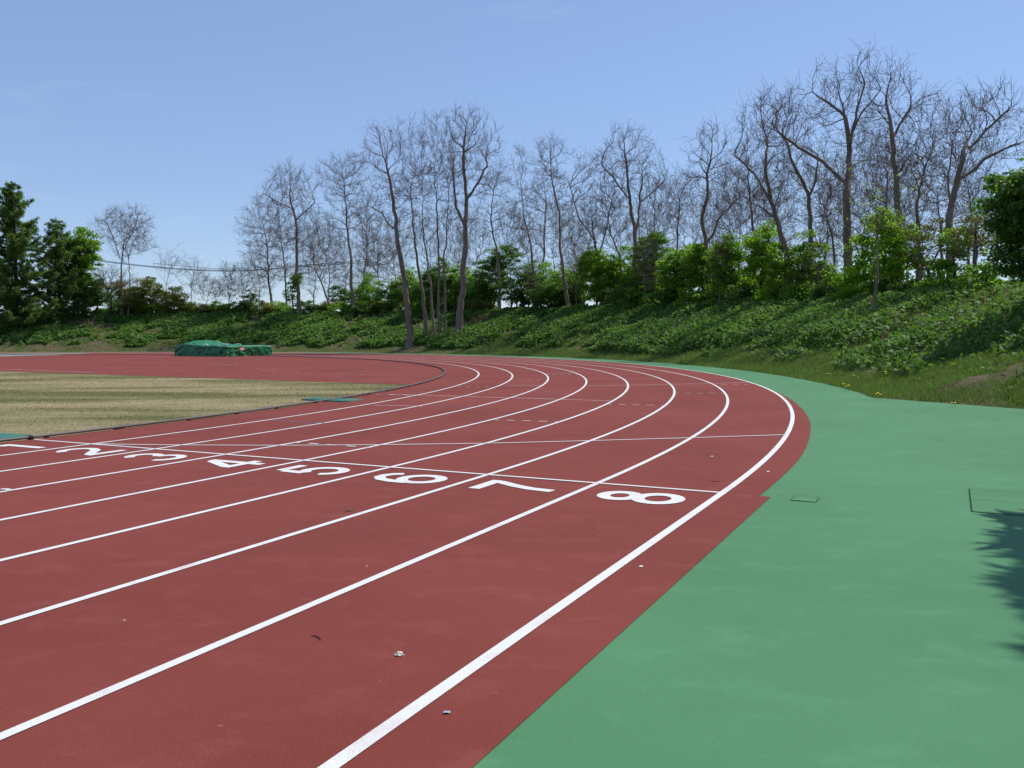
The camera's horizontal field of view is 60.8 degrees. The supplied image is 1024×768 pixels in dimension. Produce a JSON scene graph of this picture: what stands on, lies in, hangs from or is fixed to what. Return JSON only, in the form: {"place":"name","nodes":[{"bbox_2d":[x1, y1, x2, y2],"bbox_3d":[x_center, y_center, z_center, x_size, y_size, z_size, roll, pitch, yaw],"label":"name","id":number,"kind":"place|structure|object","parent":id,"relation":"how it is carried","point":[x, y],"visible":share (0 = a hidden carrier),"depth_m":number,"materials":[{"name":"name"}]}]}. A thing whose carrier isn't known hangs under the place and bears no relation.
{"place":"outdoors","nodes":[
{"label":"outdoors","id":0,"kind":"place"},
{"bbox_2d":[0,371,408,442],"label":"infield turf","id":1,"kind":"structure","parent":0,"point":[89,424],"depth_m":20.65,"materials":[{"name":"beige plant"}]},
{"bbox_2d":[0,355,443,384],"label":"jumping area","id":2,"kind":"object","parent":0,"point":[312,369],"visible":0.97,"depth_m":40.23,"materials":[{"name":"red rubber"}]},
{"bbox_2d":[174,340,272,356],"bbox_3d":[-21.521,-2.706,65.137,5.915,1.168,4.485,2,4,30],"label":"landing mat","id":3,"kind":"object","parent":2,"relation":"on","point":[205,348],"visible":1,"depth_m":63.65,"materials":[{"name":"green plastic"}]},
{"bbox_2d":[0,352,810,767],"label":"running track","id":4,"kind":"structure","parent":0,"point":[178,594],"depth_m":5.81,"materials":[{"name":"red rubber"}]},
{"bbox_2d":[0,354,445,441],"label":"kerb rail","id":5,"kind":"object","parent":4,"relation":"on","point":[29,437],"visible":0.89,"depth_m":16.27,"materials":[{"name":"metal"}]},
{"bbox_2d":[0,352,1023,767],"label":"green surround","id":6,"kind":"object","parent":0,"point":[866,610],"visible":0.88,"depth_m":4.31,"materials":[{"name":"green rubber"}]},
{"bbox_2d":[969,489,1023,514],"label":"service hatch","id":7,"kind":"object","parent":6,"relation":"on","point":[998,501],"visible":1,"depth_m":7.52,"materials":[{"name":"green rubber"}]},
{"bbox_2d":[0,311,1023,442],"bbox_3d":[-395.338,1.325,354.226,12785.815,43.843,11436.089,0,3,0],"label":"ground","id":8,"kind":"structure","parent":0,"point":[1010,373],"depth_m":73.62,"materials":[{"name":"green plant"}]},
{"bbox_2d":[0,180,71,330],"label":"larch tree","id":9,"kind":"object","parent":8,"relation":"on","point":[12,253],"visible":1,"depth_m":88.01,"materials":[{"name":"green plant"}]},
{"bbox_2d":[20,218,93,314],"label":"larch tree","id":10,"kind":"object","parent":8,"relation":"on","point":[63,293],"visible":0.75,"depth_m":91.49,"materials":[{"name":"green plant"}]},
{"bbox_2d":[53,226,104,310],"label":"broadleaf tree","id":11,"kind":"object","parent":8,"relation":"on","point":[86,256],"visible":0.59,"depth_m":93.41,"materials":[{"name":"green plant"}]},
{"bbox_2d":[72,273,115,313],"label":"leafy shrub","id":12,"kind":"object","parent":8,"relation":"on","point":[98,300],"visible":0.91,"depth_m":92.81,"materials":[{"name":"green plant"}]},
{"bbox_2d":[87,259,141,319],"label":"bare tree","id":13,"kind":"object","parent":8,"relation":"on","point":[106,286],"visible":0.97,"depth_m":92.78,"materials":[{"name":"brown plant"}]},
{"bbox_2d":[87,202,156,318],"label":"bare tree","id":14,"kind":"object","parent":8,"relation":"on","point":[121,229],"visible":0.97,"depth_m":92.21,"materials":[{"name":"brown plant"}]},
{"bbox_2d":[111,212,161,315],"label":"bare tree","id":15,"kind":"object","parent":8,"relation":"on","point":[128,232],"visible":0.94,"depth_m":92.41,"materials":[{"name":"brown plant"}]},
{"bbox_2d":[121,276,167,313],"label":"leafy shrub","id":16,"kind":"object","parent":8,"relation":"on","point":[147,289],"visible":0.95,"depth_m":92.52,"materials":[{"name":"green plant"}]},
{"bbox_2d":[158,286,190,312],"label":"leafy shrub","id":17,"kind":"object","parent":8,"relation":"on","point":[173,299],"visible":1,"depth_m":92.42,"materials":[{"name":"green plant"}]},
{"bbox_2d":[233,190,291,302],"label":"bare tree","id":18,"kind":"object","parent":8,"relation":"on","point":[267,251],"visible":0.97,"depth_m":92.48,"materials":[{"name":"brown plant"}]},
{"bbox_2d":[259,194,313,304],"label":"bare tree","id":19,"kind":"object","parent":8,"relation":"on","point":[272,245],"visible":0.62,"depth_m":95.22,"materials":[{"name":"brown plant"}]},
{"bbox_2d":[249,155,324,313],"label":"bare tree","id":20,"kind":"object","parent":8,"relation":"on","point":[290,195],"visible":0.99,"depth_m":88.39,"materials":[{"name":"brown plant"}]},
{"bbox_2d":[284,202,348,309],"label":"bare tree","id":21,"kind":"object","parent":8,"relation":"on","point":[323,251],"visible":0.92,"depth_m":88.88,"materials":[{"name":"brown plant"}]},
{"bbox_2d":[309,213,349,300],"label":"bare sapling","id":22,"kind":"object","parent":8,"relation":"on","point":[335,275],"visible":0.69,"depth_m":97.11,"materials":[{"name":"brown plant"}]},
{"bbox_2d":[311,148,375,318],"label":"bare tree","id":23,"kind":"object","parent":8,"relation":"on","point":[347,238],"visible":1,"depth_m":86.60,"materials":[{"name":"brown plant"}]},
{"bbox_2d":[341,192,397,316],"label":"bare tree","id":24,"kind":"object","parent":8,"relation":"on","point":[367,245],"visible":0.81,"depth_m":93.23,"materials":[{"name":"brown plant"}]},
{"bbox_2d":[351,272,395,312],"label":"leafy shrub","id":25,"kind":"object","parent":8,"relation":"on","point":[367,288],"visible":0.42,"depth_m":88.15,"materials":[{"name":"green plant"}]},
{"bbox_2d":[352,211,400,292],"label":"bare sapling","id":26,"kind":"object","parent":8,"relation":"on","point":[377,235],"visible":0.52,"depth_m":95.81,"materials":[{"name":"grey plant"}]},
{"bbox_2d":[369,279,401,311],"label":"leafy shrub","id":27,"kind":"object","parent":8,"relation":"on","point":[379,296],"visible":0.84,"depth_m":85.70,"materials":[{"name":"green plant"}]},
{"bbox_2d":[352,117,420,348],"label":"bare tree","id":28,"kind":"object","parent":8,"relation":"on","point":[409,343],"visible":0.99,"depth_m":71.82,"materials":[{"name":"brown plant"}]},
{"bbox_2d":[388,266,428,302],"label":"leafy shrub","id":29,"kind":"object","parent":8,"relation":"on","point":[396,291],"visible":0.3,"depth_m":84.56,"materials":[{"name":"green plant"}]},
{"bbox_2d":[386,116,433,332],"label":"bare tree","id":30,"kind":"object","parent":8,"relation":"on","point":[426,330],"visible":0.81,"depth_m":73.31,"materials":[{"name":"brown plant"}]},
{"bbox_2d":[399,141,447,335],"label":"bare tree","id":31,"kind":"object","parent":8,"relation":"on","point":[430,281],"visible":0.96,"depth_m":72.13,"materials":[{"name":"brown plant"}]},
{"bbox_2d":[400,208,455,281],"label":"bare sapling","id":32,"kind":"object","parent":8,"relation":"on","point":[430,255],"visible":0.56,"depth_m":94.33,"materials":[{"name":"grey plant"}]},
{"bbox_2d":[408,257,457,312],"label":"leafy shrub","id":33,"kind":"object","parent":8,"relation":"on","point":[433,274],"visible":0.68,"depth_m":81.87,"materials":[{"name":"green plant"}]},
{"bbox_2d":[413,108,457,332],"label":"bare tree","id":34,"kind":"object","parent":8,"relation":"on","point":[438,283],"visible":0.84,"depth_m":73.32,"materials":[{"name":"brown plant"}]},
{"bbox_2d":[426,134,472,331],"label":"bare tree","id":35,"kind":"object","parent":8,"relation":"on","point":[444,312],"visible":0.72,"depth_m":73.65,"materials":[{"name":"brown plant"}]},
{"bbox_2d":[434,264,473,308],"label":"leafy shrub","id":36,"kind":"object","parent":8,"relation":"on","point":[452,299],"visible":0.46,"depth_m":81.84,"materials":[{"name":"green plant"}]},
{"bbox_2d":[433,99,509,335],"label":"bare tree","id":37,"kind":"object","parent":8,"relation":"on","point":[460,300],"visible":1,"depth_m":71.39,"materials":[{"name":"brown plant"}]},
{"bbox_2d":[455,204,495,278],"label":"bare sapling","id":38,"kind":"object","parent":8,"relation":"on","point":[477,254],"visible":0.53,"depth_m":89.77,"materials":[{"name":"brown plant"}]},
{"bbox_2d":[464,242,525,308],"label":"leafy shrub","id":39,"kind":"object","parent":8,"relation":"on","point":[486,293],"visible":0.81,"depth_m":78.53,"materials":[{"name":"green plant"}]},
{"bbox_2d":[468,143,524,308],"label":"bare tree","id":40,"kind":"object","parent":8,"relation":"on","point":[498,272],"visible":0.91,"depth_m":76.43,"materials":[{"name":"brown plant"}]},
{"bbox_2d":[486,199,529,306],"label":"bare sapling","id":41,"kind":"object","parent":8,"relation":"on","point":[508,233],"visible":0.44,"depth_m":89.75,"materials":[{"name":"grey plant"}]},
{"bbox_2d":[0,279,1023,402],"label":"bank plants","id":42,"kind":"object","parent":8,"relation":"on","point":[795,318],"visible":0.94,"depth_m":51.76,"materials":[{"name":"green plant"}]},
{"bbox_2d":[492,265,545,306],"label":"leafy shrub","id":43,"kind":"object","parent":8,"relation":"on","point":[519,296],"visible":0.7,"depth_m":74.86,"materials":[{"name":"green plant"}]},
{"bbox_2d":[498,142,547,288],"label":"bare tree","id":44,"kind":"object","parent":8,"relation":"on","point":[523,211],"visible":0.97,"depth_m":74.84,"materials":[{"name":"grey plant"}]},
{"bbox_2d":[506,209,556,306],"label":"bare sapling","id":45,"kind":"object","parent":8,"relation":"on","point":[523,241],"visible":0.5,"depth_m":84.82,"materials":[{"name":"brown plant"}]},
{"bbox_2d":[507,155,571,307],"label":"bare tree","id":46,"kind":"object","parent":8,"relation":"on","point":[545,217],"visible":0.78,"depth_m":77.32,"materials":[{"name":"grey plant"}]},
{"bbox_2d":[523,127,577,305],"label":"bare tree","id":47,"kind":"object","parent":8,"relation":"on","point":[567,301],"visible":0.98,"depth_m":70.98,"materials":[{"name":"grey plant"}]},
{"bbox_2d":[523,274,577,308],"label":"leafy shrub","id":48,"kind":"object","parent":8,"relation":"on","point":[546,300],"visible":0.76,"depth_m":72.11,"materials":[{"name":"green plant"}]},
{"bbox_2d":[534,184,577,274],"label":"bare sapling","id":49,"kind":"object","parent":8,"relation":"on","point":[556,230],"visible":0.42,"depth_m":87.39,"materials":[{"name":"brown plant"}]},
{"bbox_2d":[557,236,590,304],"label":"bare sapling","id":50,"kind":"object","parent":8,"relation":"on","point":[573,272],"visible":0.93,"depth_m":69.07,"materials":[{"name":"brown plant"}]},
{"bbox_2d":[562,189,608,303],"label":"bare sapling","id":51,"kind":"object","parent":8,"relation":"on","point":[585,219],"visible":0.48,"depth_m":82.77,"materials":[{"name":"brown plant"}]},
{"bbox_2d":[555,146,622,304],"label":"bare tree","id":52,"kind":"object","parent":8,"relation":"on","point":[596,224],"visible":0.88,"depth_m":69.08,"materials":[{"name":"grey plant"}]},
{"bbox_2d":[572,246,619,305],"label":"leafy shrub","id":53,"kind":"object","parent":8,"relation":"on","point":[597,293],"visible":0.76,"depth_m":68.69,"materials":[{"name":"green plant"}]},
{"bbox_2d":[573,176,635,302],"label":"bare tree","id":54,"kind":"object","parent":8,"relation":"on","point":[609,229],"visible":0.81,"depth_m":69.22,"materials":[{"name":"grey plant"}]},
{"bbox_2d":[595,258,638,300],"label":"leafy shrub","id":55,"kind":"object","parent":8,"relation":"on","point":[607,281],"visible":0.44,"depth_m":67.94,"materials":[{"name":"green plant"}]},
{"bbox_2d":[592,119,675,298],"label":"bare tree","id":56,"kind":"object","parent":8,"relation":"on","point":[628,188],"visible":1,"depth_m":64.98,"materials":[{"name":"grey plant"}]},
{"bbox_2d":[619,229,673,296],"bbox_3d":[10.052,-8.281,64.829,4.171,6.368,3.751,0,3,0],"label":"leafy shrub","id":57,"kind":"object","parent":8,"relation":"on","point":[631,276],"visible":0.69,"depth_m":64.19,"materials":[{"name":"green plant"}]},
{"bbox_2d":[632,222,665,303],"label":"bare sapling","id":58,"kind":"object","parent":8,"relation":"on","point":[653,250],"visible":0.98,"depth_m":61.95,"materials":[{"name":"brown plant"}]},
{"bbox_2d":[621,168,683,287],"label":"bare tree","id":59,"kind":"object","parent":8,"relation":"on","point":[659,204],"visible":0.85,"depth_m":67.22,"materials":[{"name":"grey plant"}]},
{"bbox_2d":[638,173,695,275],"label":"bare sapling","id":60,"kind":"object","parent":8,"relation":"on","point":[665,229],"visible":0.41,"depth_m":74.18,"materials":[{"name":"brown plant"}]},
{"bbox_2d":[653,243,701,300],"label":"leafy shrub","id":61,"kind":"object","parent":8,"relation":"on","point":[676,278],"visible":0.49,"depth_m":60.35,"materials":[{"name":"green plant"}]},
{"bbox_2d":[655,161,700,248],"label":"bare tree","id":62,"kind":"object","parent":8,"relation":"on","point":[678,200],"visible":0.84,"depth_m":65.05,"materials":[{"name":"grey plant"}]},
{"bbox_2d":[341,287,1022,363],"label":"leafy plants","id":63,"kind":"object","parent":8,"relation":"on","point":[919,309],"visible":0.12,"depth_m":31.48,"materials":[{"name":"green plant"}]},
{"bbox_2d":[666,171,715,249],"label":"bare sapling","id":64,"kind":"object","parent":8,"relation":"on","point":[690,224],"visible":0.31,"depth_m":74.60,"materials":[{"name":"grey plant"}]},
{"bbox_2d":[675,241,727,299],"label":"leafy shrub","id":65,"kind":"object","parent":8,"relation":"on","point":[695,256],"visible":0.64,"depth_m":58.22,"materials":[{"name":"green plant"}]},
{"bbox_2d":[669,112,750,301],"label":"bare tree","id":66,"kind":"object","parent":8,"relation":"on","point":[702,219],"visible":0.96,"depth_m":57.75,"materials":[{"name":"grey plant"}]},
{"bbox_2d":[686,170,742,266],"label":"bare sapling","id":67,"kind":"object","parent":8,"relation":"on","point":[709,226],"visible":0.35,"depth_m":68.66,"materials":[{"name":"brown plant"}]},
{"bbox_2d":[705,219,736,306],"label":"bare sapling","id":68,"kind":"object","parent":8,"relation":"on","point":[721,255],"visible":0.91,"depth_m":54.83,"materials":[{"name":"brown plant"}]},
{"bbox_2d":[696,162,752,266],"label":"bare sapling","id":69,"kind":"object","parent":8,"relation":"on","point":[738,223],"visible":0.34,"depth_m":70.20,"materials":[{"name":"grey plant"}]},
{"bbox_2d":[706,231,758,299],"bbox_3d":[14.085,-7.184,55.730,3.543,5.208,3.441,0,3,0],"label":"leafy shrub","id":70,"kind":"object","parent":8,"relation":"on","point":[738,255],"visible":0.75,"depth_m":55.19,"materials":[{"name":"green plant"}]},
{"bbox_2d":[713,149,766,268],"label":"bare sapling","id":71,"kind":"object","parent":8,"relation":"on","point":[740,221],"visible":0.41,"depth_m":66.22,"materials":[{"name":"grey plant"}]},
{"bbox_2d":[718,283,763,304],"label":"undergrowth bush","id":72,"kind":"object","parent":8,"relation":"on","point":[743,291],"visible":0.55,"depth_m":53.18,"materials":[{"name":"green plant"}]},
{"bbox_2d":[710,125,782,288],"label":"bare tree","id":73,"kind":"object","parent":8,"relation":"on","point":[750,207],"visible":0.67,"depth_m":54.82,"materials":[{"name":"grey plant"}]},
{"bbox_2d":[737,219,783,294],"bbox_3d":[15.312,-7.152,53.174,3.050,5.653,2.990,2,4,39],"label":"leafy shrub","id":74,"kind":"object","parent":8,"relation":"on","point":[759,258],"visible":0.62,"depth_m":52.72,"materials":[{"name":"green plant"}]},
{"bbox_2d":[721,76,808,285],"bbox_3d":[14.651,-10.861,50.270,4.762,13.586,4.539,-1,3,-20],"label":"bare tree","id":75,"kind":"object","parent":8,"relation":"on","point":[768,193],"visible":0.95,"depth_m":50.09,"materials":[{"name":"grey plant"}]},
{"bbox_2d":[746,147,820,259],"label":"bare sapling","id":76,"kind":"object","parent":8,"relation":"on","point":[787,212],"visible":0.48,"depth_m":66.43,"materials":[{"name":"brown plant"}]},
{"bbox_2d":[763,242,813,295],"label":"leafy shrub","id":77,"kind":"object","parent":8,"relation":"on","point":[776,266],"visible":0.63,"depth_m":50.10,"materials":[{"name":"green plant"}]},
{"bbox_2d":[750,70,842,255],"bbox_3d":[16.916,-11.205,51.932,5.553,14.007,4.318,-2,4,-28],"label":"bare tree","id":78,"kind":"object","parent":8,"relation":"on","point":[808,193],"visible":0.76,"depth_m":51.57,"materials":[{"name":"grey plant"}]},
{"bbox_2d":[778,281,816,303],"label":"undergrowth bush","id":79,"kind":"object","parent":8,"relation":"on","point":[800,290],"visible":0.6,"depth_m":48.13,"materials":[{"name":"green plant"}]},
{"bbox_2d":[784,229,841,287],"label":"leafy shrub","id":80,"kind":"object","parent":8,"relation":"on","point":[801,247],"visible":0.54,"depth_m":49.03,"materials":[{"name":"green plant"}]},
{"bbox_2d":[796,198,839,297],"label":"bare sapling","id":81,"kind":"object","parent":8,"relation":"on","point":[818,255],"visible":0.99,"depth_m":45.69,"materials":[{"name":"brown plant"}]},
{"bbox_2d":[750,41,894,275],"bbox_3d":[16.363,-10.973,46.338,7.872,14.384,4.455,0,3,0],"label":"bare tree","id":82,"kind":"object","parent":8,"relation":"on","point":[847,210],"visible":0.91,"depth_m":46.14,"materials":[{"name":"brown plant"}]},
{"bbox_2d":[789,126,859,267],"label":"bare tree","id":83,"kind":"object","parent":8,"relation":"on","point":[806,161],"visible":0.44,"depth_m":62.12,"materials":[{"name":"brown plant"}]},
{"bbox_2d":[795,157,863,271],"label":"bare tree","id":84,"kind":"object","parent":8,"relation":"on","point":[828,220],"visible":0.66,"depth_m":52.70,"materials":[{"name":"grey plant"}]},
{"bbox_2d":[818,120,904,272],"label":"bare tree","id":85,"kind":"object","parent":8,"relation":"on","point":[852,204],"visible":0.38,"depth_m":57.36,"materials":[{"name":"brown plant"}]},
{"bbox_2d":[835,206,895,288],"bbox_3d":[18.016,-6.334,44.236,3.213,5.455,2.416,0,3,0],"label":"leafy shrub","id":86,"kind":"object","parent":8,"relation":"on","point":[855,271],"visible":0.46,"depth_m":44.12,"materials":[{"name":"green plant"}]},
{"bbox_2d":[821,151,923,325],"bbox_3d":[14.658,-5.900,35.672,3.924,7.361,3.116,1,3,21],"label":"bare tree","id":87,"kind":"object","parent":8,"relation":"on","point":[877,273],"visible":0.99,"depth_m":35.47,"materials":[{"name":"grey plant"}]},
{"bbox_2d":[844,122,926,278],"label":"bare tree","id":88,"kind":"object","parent":8,"relation":"on","point":[886,195],"visible":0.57,"depth_m":48.52,"materials":[{"name":"grey plant"}]},
{"bbox_2d":[863,210,935,287],"bbox_3d":[18.303,-5.905,41.257,3.191,4.622,2.911,0,3,0],"label":"leafy shrub","id":89,"kind":"object","parent":8,"relation":"on","point":[891,270],"visible":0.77,"depth_m":40.89,"materials":[{"name":"green plant"}]},
{"bbox_2d":[843,45,958,284],"bbox_3d":[18.443,-9.782,41.799,5.512,12.698,4.669,0,3,0],"label":"bare tree","id":90,"kind":"object","parent":8,"relation":"on","point":[893,148],"visible":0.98,"depth_m":41.85,"materials":[{"name":"brown plant"}]},
{"bbox_2d":[865,96,949,282],"bbox_3d":[25.033,-10.984,54.686,4.732,13.398,6.030,3,5,45],"label":"bare tree","id":91,"kind":"object","parent":8,"relation":"on","point":[904,212],"visible":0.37,"depth_m":54.44,"materials":[{"name":"brown plant"}]},
{"bbox_2d":[893,171,949,282],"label":"bare sapling","id":92,"kind":"object","parent":8,"relation":"on","point":[925,231],"visible":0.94,"depth_m":37.55,"materials":[{"name":"brown plant"}]},
{"bbox_2d":[882,96,966,282],"bbox_3d":[20.699,-8.930,42.912,4.193,10.614,4.207,0,3,0],"label":"bare tree","id":93,"kind":"object","parent":8,"relation":"on","point":[919,188],"visible":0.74,"depth_m":42.97,"materials":[{"name":"grey plant"}]},
{"bbox_2d":[898,217,953,280],"bbox_3d":[19.194,-5.556,40.178,2.459,4.200,2.553,-2,4,-33],"label":"leafy shrub","id":94,"kind":"object","parent":8,"relation":"on","point":[928,238],"visible":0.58,"depth_m":40.13,"materials":[{"name":"green plant"}]},
{"bbox_2d":[905,161,981,274],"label":"bare tree","id":95,"kind":"object","parent":8,"relation":"on","point":[945,186],"visible":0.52,"depth_m":45.85,"materials":[{"name":"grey plant"}]},
{"bbox_2d":[925,225,984,288],"bbox_3d":[18.605,-4.964,36.654,2.633,3.370,2.718,0,3,0],"label":"leafy shrub","id":96,"kind":"object","parent":8,"relation":"on","point":[941,265],"visible":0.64,"depth_m":36.46,"materials":[{"name":"green plant"}]},
{"bbox_2d":[936,152,997,288],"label":"bare sapling","id":97,"kind":"object","parent":8,"relation":"on","point":[964,229],"visible":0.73,"depth_m":33.91,"materials":[{"name":"brown plant"}]},
{"bbox_2d":[913,72,1023,277],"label":"bare tree","id":98,"kind":"object","parent":8,"relation":"on","point":[962,154],"visible":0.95,"depth_m":39.28,"materials":[{"name":"brown plant"}]},
{"bbox_2d":[924,82,1019,280],"bbox_3d":[26.274,-10.590,49.319,5.173,12.735,6.289,-3,4,-43],"label":"bare tree","id":99,"kind":"object","parent":8,"relation":"on","point":[964,139],"visible":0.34,"depth_m":49.30,"materials":[{"name":"brown plant"}]},
{"bbox_2d":[941,211,1005,284],"bbox_3d":[18.875,-5.102,35.150,2.533,3.967,3.022,2,4,39],"label":"leafy shrub","id":100,"kind":"object","parent":8,"relation":"on","point":[974,236],"visible":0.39,"depth_m":35.09,"materials":[{"name":"green plant"}]},
{"bbox_2d":[949,261,1017,295],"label":"leafy shrub","id":101,"kind":"object","parent":8,"relation":"on","point":[983,276],"visible":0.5,"depth_m":33.04,"materials":[{"name":"green plant"}]},
{"bbox_2d":[964,154,1023,282],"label":"maple tree","id":102,"kind":"object","parent":8,"relation":"on","point":[1006,205],"visible":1,"depth_m":25.43,"materials":[{"name":"green plant"}]},
{"bbox_2d":[0,0,1023,315],"label":"sky","id":103,"kind":"structure","parent":0,"point":[180,110],"materials":[{"name":"blue"}]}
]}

